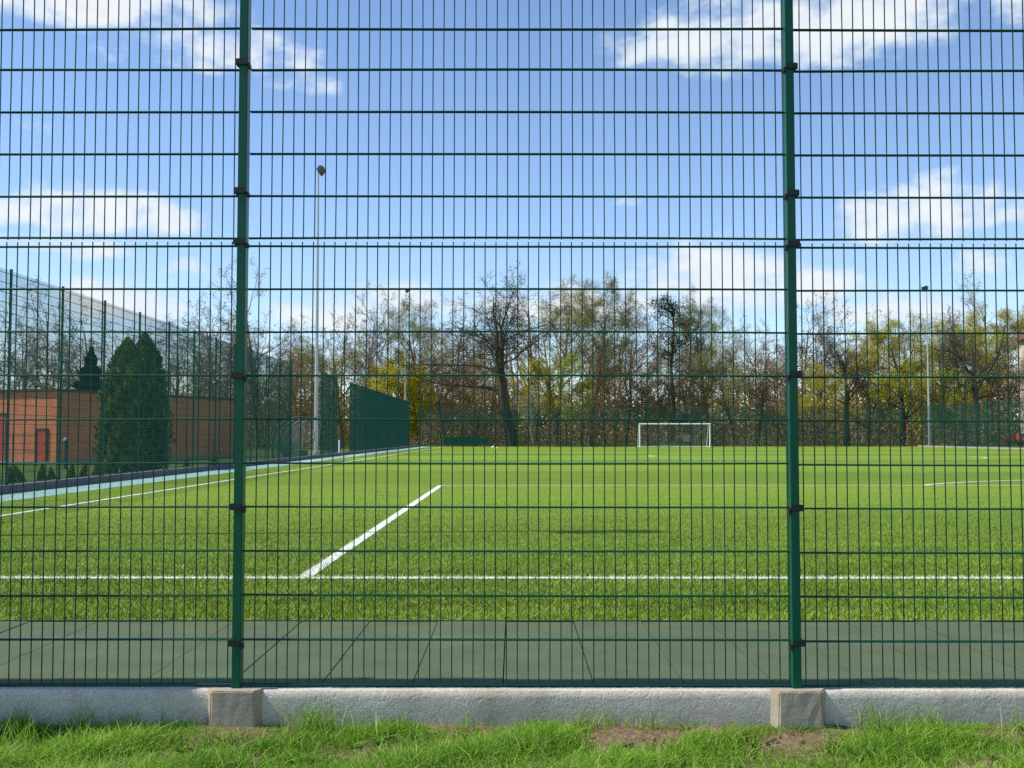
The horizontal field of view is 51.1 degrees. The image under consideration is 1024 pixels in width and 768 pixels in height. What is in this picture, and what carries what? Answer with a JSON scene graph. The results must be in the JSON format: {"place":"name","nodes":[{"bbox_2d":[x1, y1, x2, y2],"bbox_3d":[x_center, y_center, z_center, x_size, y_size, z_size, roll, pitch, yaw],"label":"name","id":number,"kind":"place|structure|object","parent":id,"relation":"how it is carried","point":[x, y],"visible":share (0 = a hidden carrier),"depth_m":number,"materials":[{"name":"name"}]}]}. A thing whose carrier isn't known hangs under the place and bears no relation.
{"place":"outdoors","nodes":[
{"label":"outdoors","id":0,"kind":"place"},
{"bbox_2d":[0,447,423,501],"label":"aqua path","id":1,"kind":"structure","parent":0,"point":[38,493],"depth_m":27.36,"materials":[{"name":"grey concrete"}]},
{"bbox_2d":[335,436,340,452],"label":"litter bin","id":2,"kind":"object","parent":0,"point":[337,444],"visible":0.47,"depth_m":66.43,"materials":[{"name":"metal"}]},
{"bbox_2d":[0,440,1022,767],"bbox_3d":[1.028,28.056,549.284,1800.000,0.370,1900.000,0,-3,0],"label":"ground","id":3,"kind":"structure","parent":0,"point":[30,478],"depth_m":121.64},
{"bbox_2d":[3,466,16,483],"bbox_3d":[-10.888,2.113,23.223,0.351,0.667,0.308,3,2,0],"label":"young thuja","id":4,"kind":"object","parent":3,"relation":"on","point":[9,480],"visible":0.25,"depth_m":23.15,"materials":[{"name":"green plant"}]},
{"bbox_2d":[0,333,25,387],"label":"bare tree","id":5,"kind":"object","parent":3,"relation":"on","point":[11,359],"visible":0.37,"depth_m":112.29,"materials":[{"name":"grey plant"}]},
{"bbox_2d":[0,435,37,465],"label":"railing","id":6,"kind":"object","parent":3,"relation":"on","point":[23,449],"visible":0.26,"depth_m":56.35,"materials":[{"name":"metal"}]},
{"bbox_2d":[14,465,25,482],"bbox_3d":[-10.992,2.141,23.829,0.354,0.701,0.354,-17,-7,-1],"label":"young thuja","id":7,"kind":"object","parent":3,"relation":"on","point":[16,474],"visible":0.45,"depth_m":23.78,"materials":[{"name":"green plant"}]},
{"bbox_2d":[0,322,67,388],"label":"bare tree","id":8,"kind":"object","parent":3,"relation":"on","point":[39,355],"visible":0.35,"depth_m":118.23,"materials":[{"name":"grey plant"}]},
{"bbox_2d":[12,334,97,388],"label":"bare tree","id":9,"kind":"object","parent":3,"relation":"on","point":[52,361],"visible":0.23,"depth_m":122.40,"materials":[{"name":"brown plant"}]},
{"bbox_2d":[63,437,66,468],"bbox_3d":[-20.818,3.243,49.941,0.266,1.500,0.280,0,-3,0],"label":"bollard lamp","id":10,"kind":"object","parent":3,"relation":"on","point":[64,440],"visible":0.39,"depth_m":49.85,"materials":[{"name":"metal"}]},
{"bbox_2d":[45,330,94,388],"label":"bare tree","id":11,"kind":"object","parent":3,"relation":"on","point":[77,365],"visible":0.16,"depth_m":128.20,"materials":[{"name":"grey plant"}]},
{"bbox_2d":[65,464,75,477],"bbox_3d":[-10.889,2.267,26.433,0.319,0.669,0.331,3,-3,0],"label":"young thuja","id":12,"kind":"object","parent":3,"relation":"on","point":[73,475],"visible":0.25,"depth_m":26.40,"materials":[{"name":"green plant"}]},
{"bbox_2d":[78,462,87,476],"bbox_3d":[-10.855,2.300,27.126,0.313,0.679,0.304,8,-6,0],"label":"young thuja","id":13,"kind":"object","parent":3,"relation":"on","point":[85,471],"visible":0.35,"depth_m":27.09,"materials":[{"name":"green plant"}]},
{"bbox_2d":[73,347,106,390],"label":"spruce tree","id":14,"kind":"object","parent":3,"relation":"on","point":[87,371],"visible":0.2,"depth_m":83.66,"materials":[{"name":"green plant"}]},
{"bbox_2d":[93,464,98,475],"bbox_3d":[-10.882,2.362,28.026,0.315,0.635,0.345,-2,-3,30],"label":"young thuja","id":15,"kind":"object","parent":3,"relation":"on","point":[94,470],"visible":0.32,"depth_m":27.98,"materials":[{"name":"green plant"}]},
{"bbox_2d":[103,459,112,474],"bbox_3d":[-10.895,2.371,28.791,0.352,0.691,0.334,2,-4,-39],"label":"young thuja","id":16,"kind":"object","parent":3,"relation":"on","point":[106,469],"visible":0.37,"depth_m":28.74,"materials":[{"name":"green plant"}]},
{"bbox_2d":[0,388,233,464],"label":"brick building","id":17,"kind":"structure","parent":3,"relation":"on","point":[51,411],"depth_m":59.19,"materials":[{"name":"brick"}]},
{"bbox_2d":[0,413,5,459],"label":"door","id":18,"kind":"structure","parent":17,"relation":"in","point":[1,414],"depth_m":59.20,"materials":[{"name":"metal"}]},
{"bbox_2d":[37,440,47,459],"bbox_3d":[-25.605,3.286,58.252,0.860,1.740,0.068,-1,-3,20],"label":"door","id":19,"kind":"structure","parent":17,"relation":"in","point":[41,446],"depth_m":58.23,"materials":[{"name":"metal"}]},
{"bbox_2d":[89,339,163,373],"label":"bare tree","id":20,"kind":"object","parent":3,"relation":"on","point":[108,350],"depth_m":123.22,"materials":[{"name":"brown plant"}]},
{"bbox_2d":[91,336,162,473],"bbox_3d":[-13.171,0.767,36.458,2.381,4.830,2.338,0,-3,0],"label":"thuja tree","id":21,"kind":"object","parent":3,"relation":"on","point":[130,400],"visible":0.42,"depth_m":36.00,"materials":[{"name":"green plant"}]},
{"bbox_2d":[130,333,177,470],"bbox_3d":[-12.929,0.658,37.731,2.173,5.119,2.301,0,-3,0],"label":"thuja tree","id":22,"kind":"object","parent":3,"relation":"on","point":[161,423],"visible":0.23,"depth_m":37.52,"materials":[{"name":"green plant"}]},
{"bbox_2d":[152,313,222,395],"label":"bare tree","id":23,"kind":"object","parent":3,"relation":"on","point":[180,379],"visible":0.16,"depth_m":125.74,"materials":[{"name":"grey plant"}]},
{"bbox_2d":[0,445,420,494],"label":"kerb wall","id":24,"kind":"structure","parent":3,"relation":"on","point":[29,486],"depth_m":28.91,"materials":[{"name":"grey stone"}]},
{"bbox_2d":[0,268,408,484],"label":"fence","id":25,"kind":"object","parent":24,"relation":"on","point":[359,407],"visible":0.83,"depth_m":30.91,"materials":[{"name":"green metal"}]},
{"bbox_2d":[159,322,267,397],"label":"bare tree","id":26,"kind":"object","parent":3,"relation":"on","point":[183,351],"visible":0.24,"depth_m":121.68,"materials":[{"name":"brown plant"}]},
{"bbox_2d":[207,688,263,726],"bbox_3d":[-1.253,1.550,4.820,0.270,0.347,0.076,0,-3,0],"label":"concrete footing","id":27,"kind":"object","parent":3,"relation":"on","point":[235,707],"visible":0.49,"depth_m":4.79,"materials":[{"name":"grey concrete"}]},
{"bbox_2d":[203,323,268,397],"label":"bare tree","id":28,"kind":"object","parent":3,"relation":"on","point":[234,339],"visible":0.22,"depth_m":129.65,"materials":[{"name":"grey plant"}]},
{"bbox_2d":[178,307,298,448],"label":"bare tree","id":29,"kind":"object","parent":3,"relation":"on","point":[282,348],"visible":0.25,"depth_m":133.38,"materials":[{"name":"brown plant"}]},
{"bbox_2d":[266,320,310,440],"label":"bare tree","id":30,"kind":"object","parent":3,"relation":"on","point":[287,351],"visible":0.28,"depth_m":138.99,"materials":[{"name":"brown plant"}]},
{"bbox_2d":[258,352,324,448],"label":"hornbeam tree","id":31,"kind":"object","parent":3,"relation":"on","point":[304,413],"visible":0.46,"depth_m":127.84,"materials":[{"name":"brown plant"}]},
{"bbox_2d":[280,441,307,457],"bbox_3d":[-11.088,3.403,54.570,0.580,0.950,4.100,0,-3,0],"label":"team bench","id":32,"kind":"object","parent":3,"relation":"on","point":[295,452],"visible":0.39,"depth_m":54.77,"materials":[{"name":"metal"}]},
{"bbox_2d":[272,416,321,451],"bbox_3d":[-10.919,2.782,54.600,1.643,2.193,4.600,0,-3,0],"label":"dugout","id":33,"kind":"object","parent":3,"relation":"on","point":[294,424],"visible":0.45,"depth_m":55.35,"materials":[{"name":"metal"}]},
{"bbox_2d":[270,333,348,441],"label":"bare tree","id":34,"kind":"object","parent":3,"relation":"on","point":[309,374],"visible":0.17,"depth_m":141.80,"materials":[{"name":"brown plant"}]},
{"bbox_2d":[310,165,324,454],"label":"floodlight mast","id":35,"kind":"object","parent":3,"relation":"on","point":[320,169],"visible":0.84,"depth_m":66.18,"materials":[{"name":"metal"}]},
{"bbox_2d":[291,335,375,448],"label":"budding tree","id":36,"kind":"object","parent":3,"relation":"on","point":[336,370],"visible":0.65,"depth_m":124.33,"materials":[{"name":"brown plant"}]},
{"bbox_2d":[329,308,389,426],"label":"bare tree","id":37,"kind":"object","parent":3,"relation":"on","point":[370,357],"visible":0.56,"depth_m":144.93,"materials":[{"name":"brown plant"}]},
{"bbox_2d":[364,351,430,442],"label":"flowering shrub","id":38,"kind":"object","parent":3,"relation":"on","point":[382,385],"visible":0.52,"depth_m":123.90,"materials":[{"name":"yellow plant"}]},
{"bbox_2d":[404,290,408,399],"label":"floodlight mast","id":39,"kind":"object","parent":3,"relation":"on","point":[407,291],"visible":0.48,"depth_m":120.25,"materials":[{"name":"metal"}]},
{"bbox_2d":[378,294,448,444],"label":"budding tree","id":40,"kind":"object","parent":3,"relation":"on","point":[415,337],"visible":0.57,"depth_m":140.82,"materials":[{"name":"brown plant"}]},
{"bbox_2d":[392,361,437,444],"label":"flowering shrub","id":41,"kind":"object","parent":3,"relation":"on","point":[426,402],"visible":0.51,"depth_m":125.07,"materials":[{"name":"yellow plant"}]},
{"bbox_2d":[416,346,480,444],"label":"hornbeam tree","id":42,"kind":"object","parent":3,"relation":"on","point":[449,402],"visible":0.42,"depth_m":128.64,"materials":[{"name":"brown plant"}]},
{"bbox_2d":[410,303,493,436],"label":"bare tree","id":43,"kind":"object","parent":3,"relation":"on","point":[457,360],"visible":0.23,"depth_m":148.27,"materials":[{"name":"brown plant"}]},
{"bbox_2d":[373,270,579,446],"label":"oak tree","id":44,"kind":"object","parent":3,"relation":"on","point":[500,362],"visible":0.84,"depth_m":119.06,"materials":[{"name":"brown plant"}]},
{"bbox_2d":[450,353,513,445],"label":"hornbeam tree","id":45,"kind":"object","parent":3,"relation":"on","point":[488,396],"visible":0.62,"depth_m":127.64,"materials":[{"name":"brown plant"}]},
{"bbox_2d":[0,687,1023,727],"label":"wall","id":46,"kind":"structure","parent":3,"relation":"on","point":[502,705],"depth_m":4.84,"materials":[{"name":"concrete"}]},
{"bbox_2d":[0,0,1023,688],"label":"fence","id":47,"kind":"object","parent":46,"relation":"on","point":[790,290],"visible":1,"depth_m":4.95,"materials":[{"name":"green metal"}]},
{"bbox_2d":[0,255,1023,446],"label":"wood","id":48,"kind":"object","parent":3,"relation":"on","point":[917,433],"visible":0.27,"depth_m":149.62,"materials":[{"name":"brown plant"}]},
{"bbox_2d":[507,376,542,442],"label":"birch tree","id":49,"kind":"object","parent":3,"relation":"on","point":[540,393],"visible":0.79,"depth_m":122.16,"materials":[{"name":"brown plant"}]},
{"bbox_2d":[493,353,566,445],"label":"budding tree","id":50,"kind":"object","parent":3,"relation":"on","point":[533,366],"visible":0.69,"depth_m":132.32,"materials":[{"name":"green plant"}]},
{"bbox_2d":[537,350,599,444],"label":"budding tree","id":51,"kind":"object","parent":3,"relation":"on","point":[578,389],"visible":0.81,"depth_m":123.21,"materials":[{"name":"green plant"}]},
{"bbox_2d":[530,275,621,445],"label":"budding tree","id":52,"kind":"object","parent":3,"relation":"on","point":[564,297],"visible":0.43,"depth_m":131.59,"materials":[{"name":"green plant"}]},
{"bbox_2d":[554,271,650,445],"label":"budding tree","id":53,"kind":"object","parent":3,"relation":"on","point":[608,344],"visible":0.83,"depth_m":127.60,"materials":[{"name":"green plant"}]},
{"bbox_2d":[574,353,635,444],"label":"hornbeam tree","id":54,"kind":"object","parent":3,"relation":"on","point":[607,388],"visible":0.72,"depth_m":126.93,"materials":[{"name":"brown plant"}]},
{"bbox_2d":[600,296,694,444],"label":"bare tree","id":55,"kind":"object","parent":3,"relation":"on","point":[630,368],"visible":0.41,"depth_m":138.62,"materials":[{"name":"brown plant"}]},
{"bbox_2d":[615,358,691,443],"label":"hornbeam tree","id":56,"kind":"object","parent":3,"relation":"on","point":[643,392],"visible":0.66,"depth_m":130.76,"materials":[{"name":"brown plant"}]},
{"bbox_2d":[420,406,903,446],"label":"fence","id":57,"kind":"object","parent":3,"relation":"on","point":[457,440],"visible":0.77,"depth_m":117.38,"materials":[{"name":"green metal"}]},
{"bbox_2d":[637,293,703,439],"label":"pine tree","id":58,"kind":"object","parent":3,"relation":"on","point":[672,310],"visible":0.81,"depth_m":132.40,"materials":[{"name":"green plant"}]},
{"bbox_2d":[652,351,714,442],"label":"hornbeam tree","id":59,"kind":"object","parent":3,"relation":"on","point":[683,395],"visible":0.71,"depth_m":129.75,"materials":[{"name":"brown plant"}]},
{"bbox_2d":[649,284,730,445],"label":"budding tree","id":60,"kind":"object","parent":3,"relation":"on","point":[697,326],"visible":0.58,"depth_m":134.02,"materials":[{"name":"green plant"}]},
{"bbox_2d":[687,343,754,444],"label":"budding tree","id":61,"kind":"object","parent":3,"relation":"on","point":[727,370],"visible":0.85,"depth_m":128.50,"materials":[{"name":"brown plant"}]},
{"bbox_2d":[740,353,809,445],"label":"hornbeam tree","id":62,"kind":"object","parent":3,"relation":"on","point":[772,371],"visible":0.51,"depth_m":131.34,"materials":[{"name":"brown plant"}]},
{"bbox_2d":[720,317,830,444],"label":"bare tree","id":63,"kind":"object","parent":3,"relation":"on","point":[763,383],"visible":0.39,"depth_m":138.81,"materials":[{"name":"brown plant"}]},
{"bbox_2d":[769,688,825,729],"bbox_3d":[1.292,1.551,4.816,0.271,0.347,0.076,0,-3,0],"label":"concrete footing","id":64,"kind":"object","parent":3,"relation":"on","point":[805,707],"visible":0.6,"depth_m":4.79,"materials":[{"name":"grey concrete"}]},
{"bbox_2d":[775,358,852,445],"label":"budding tree","id":65,"kind":"object","parent":3,"relation":"on","point":[820,385],"visible":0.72,"depth_m":126.01,"materials":[{"name":"green plant"}]},
{"bbox_2d":[798,320,860,444],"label":"bare tree","id":66,"kind":"object","parent":3,"relation":"on","point":[820,328],"visible":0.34,"depth_m":135.84,"materials":[{"name":"brown plant"}]},
{"bbox_2d":[797,323,887,445],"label":"oak tree","id":67,"kind":"object","parent":3,"relation":"on","point":[840,364],"visible":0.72,"depth_m":127.36,"materials":[{"name":"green plant"}]},
{"bbox_2d":[831,330,920,445],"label":"budding tree","id":68,"kind":"object","parent":3,"relation":"on","point":[864,392],"visible":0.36,"depth_m":131.96,"materials":[{"name":"green plant"}]},
{"bbox_2d":[836,309,942,445],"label":"budding tree","id":69,"kind":"object","parent":3,"relation":"on","point":[905,370],"visible":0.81,"depth_m":126.04,"materials":[{"name":"green plant"}]},
{"bbox_2d":[921,285,930,445],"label":"floodlight mast","id":70,"kind":"object","parent":3,"relation":"on","point":[926,287],"visible":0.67,"depth_m":118.55,"materials":[{"name":"metal"}]},
{"bbox_2d":[875,305,1002,439],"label":"bare tree","id":71,"kind":"object","parent":3,"relation":"on","point":[981,393],"visible":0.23,"depth_m":140.25,"materials":[{"name":"brown plant"}]},
{"bbox_2d":[912,363,974,443],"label":"budding tree","id":72,"kind":"object","parent":3,"relation":"on","point":[949,373],"visible":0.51,"depth_m":126.07,"materials":[{"name":"green plant"}]},
{"bbox_2d":[897,309,1023,445],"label":"budding tree","id":73,"kind":"object","parent":3,"relation":"on","point":[979,346],"visible":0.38,"depth_m":133.81,"materials":[{"name":"green plant"}]},
{"bbox_2d":[912,305,1023,445],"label":"oak tree","id":74,"kind":"object","parent":3,"relation":"on","point":[1001,347],"visible":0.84,"depth_m":125.17,"materials":[{"name":"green plant"}]},
{"bbox_2d":[918,445,1023,448],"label":"kerb wall","id":75,"kind":"structure","parent":3,"relation":"on","point":[970,447],"depth_m":103.71,"materials":[{"name":"concrete"}]},
{"bbox_2d":[924,399,1023,447],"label":"fence","id":76,"kind":"object","parent":75,"relation":"on","point":[1001,430],"visible":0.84,"depth_m":102.74,"materials":[{"name":"green metal"}]},
{"bbox_2d":[948,300,1023,444],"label":"budding tree","id":77,"kind":"object","parent":3,"relation":"on","point":[1002,315],"visible":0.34,"depth_m":146.86,"materials":[{"name":"green plant"}]},
{"bbox_2d":[1005,434,1023,445],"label":"parked car","id":78,"kind":"object","parent":3,"relation":"on","point":[1007,441],"visible":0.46,"depth_m":126.43,"materials":[{"name":"red paint"}]},
{"bbox_2d":[0,447,1023,619],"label":"football pitch","id":79,"kind":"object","parent":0,"point":[544,470],"visible":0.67,"depth_m":16.77,"materials":[{"name":"green plastic"}]},
{"bbox_2d":[0,483,1023,619],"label":"turf pile","id":80,"kind":"object","parent":79,"relation":"on","point":[641,603],"visible":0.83,"depth_m":8.84,"materials":[{"name":"green plastic"}]},
{"bbox_2d":[2,447,1022,578],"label":"pitch markings","id":81,"kind":"object","parent":79,"relation":"on","point":[401,511],"visible":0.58,"depth_m":9.69,"materials":[{"name":"white paint"}]},
{"bbox_2d":[637,423,710,446],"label":"football goal","id":82,"kind":"object","parent":79,"relation":"on","point":[708,424],"visible":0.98,"depth_m":114.10,"materials":[{"name":"white paint"}]},
{"bbox_2d":[0,0,1023,434],"label":"sky","id":83,"kind":"structure","parent":0,"point":[230,5],"materials":[{"name":"blue"}]},
{"bbox_2d":[1,723,1023,767],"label":"soil","id":84,"kind":"structure","parent":0,"point":[620,732],"depth_m":4.66,"materials":[{"name":"brown soil"}]},
{"bbox_2d":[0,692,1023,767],"bbox_3d":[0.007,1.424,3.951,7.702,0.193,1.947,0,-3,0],"label":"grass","id":85,"kind":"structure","parent":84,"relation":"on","point":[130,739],"depth_m":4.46,"materials":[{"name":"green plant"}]},
{"bbox_2d":[503,624,592,682],"bbox_3d":[17.486,1.462,5.798,53.050,0.001,1.850,0,-3,0],"label":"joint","id":86,"kind":"object","parent":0,"point":[504,654],"depth_m":5.75,"materials":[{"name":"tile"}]},
{"bbox_2d":[0,620,1022,686],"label":"path edging","id":87,"kind":"object","parent":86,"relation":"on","point":[369,621],"depth_m":6.73,"materials":[{"name":"tile"}]},
{"bbox_2d":[0,621,1023,685],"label":"tile path","id":88,"kind":"structure","parent":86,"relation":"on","point":[741,659],"depth_m":5.73,"materials":[{"name":"rubber"}]},
{"bbox_2d":[643,440,702,445],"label":"mound","id":89,"kind":"object","parent":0,"point":[666,444],"visible":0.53,"depth_m":125.45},
{"bbox_2d":[683,434,691,440],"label":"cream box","id":90,"kind":"object","parent":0,"point":[687,435],"visible":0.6,"depth_m":128.00,"materials":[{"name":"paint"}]},
{"bbox_2d":[854,430,895,443],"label":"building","id":91,"kind":"structure","parent":0,"point":[878,437],"depth_m":157.71,"materials":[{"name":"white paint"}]},
{"bbox_2d":[1011,331,1023,433],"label":"cream house","id":92,"kind":"structure","parent":0,"point":[1021,351],"depth_m":141.05,"materials":[{"name":"brown tile"}]}
]}

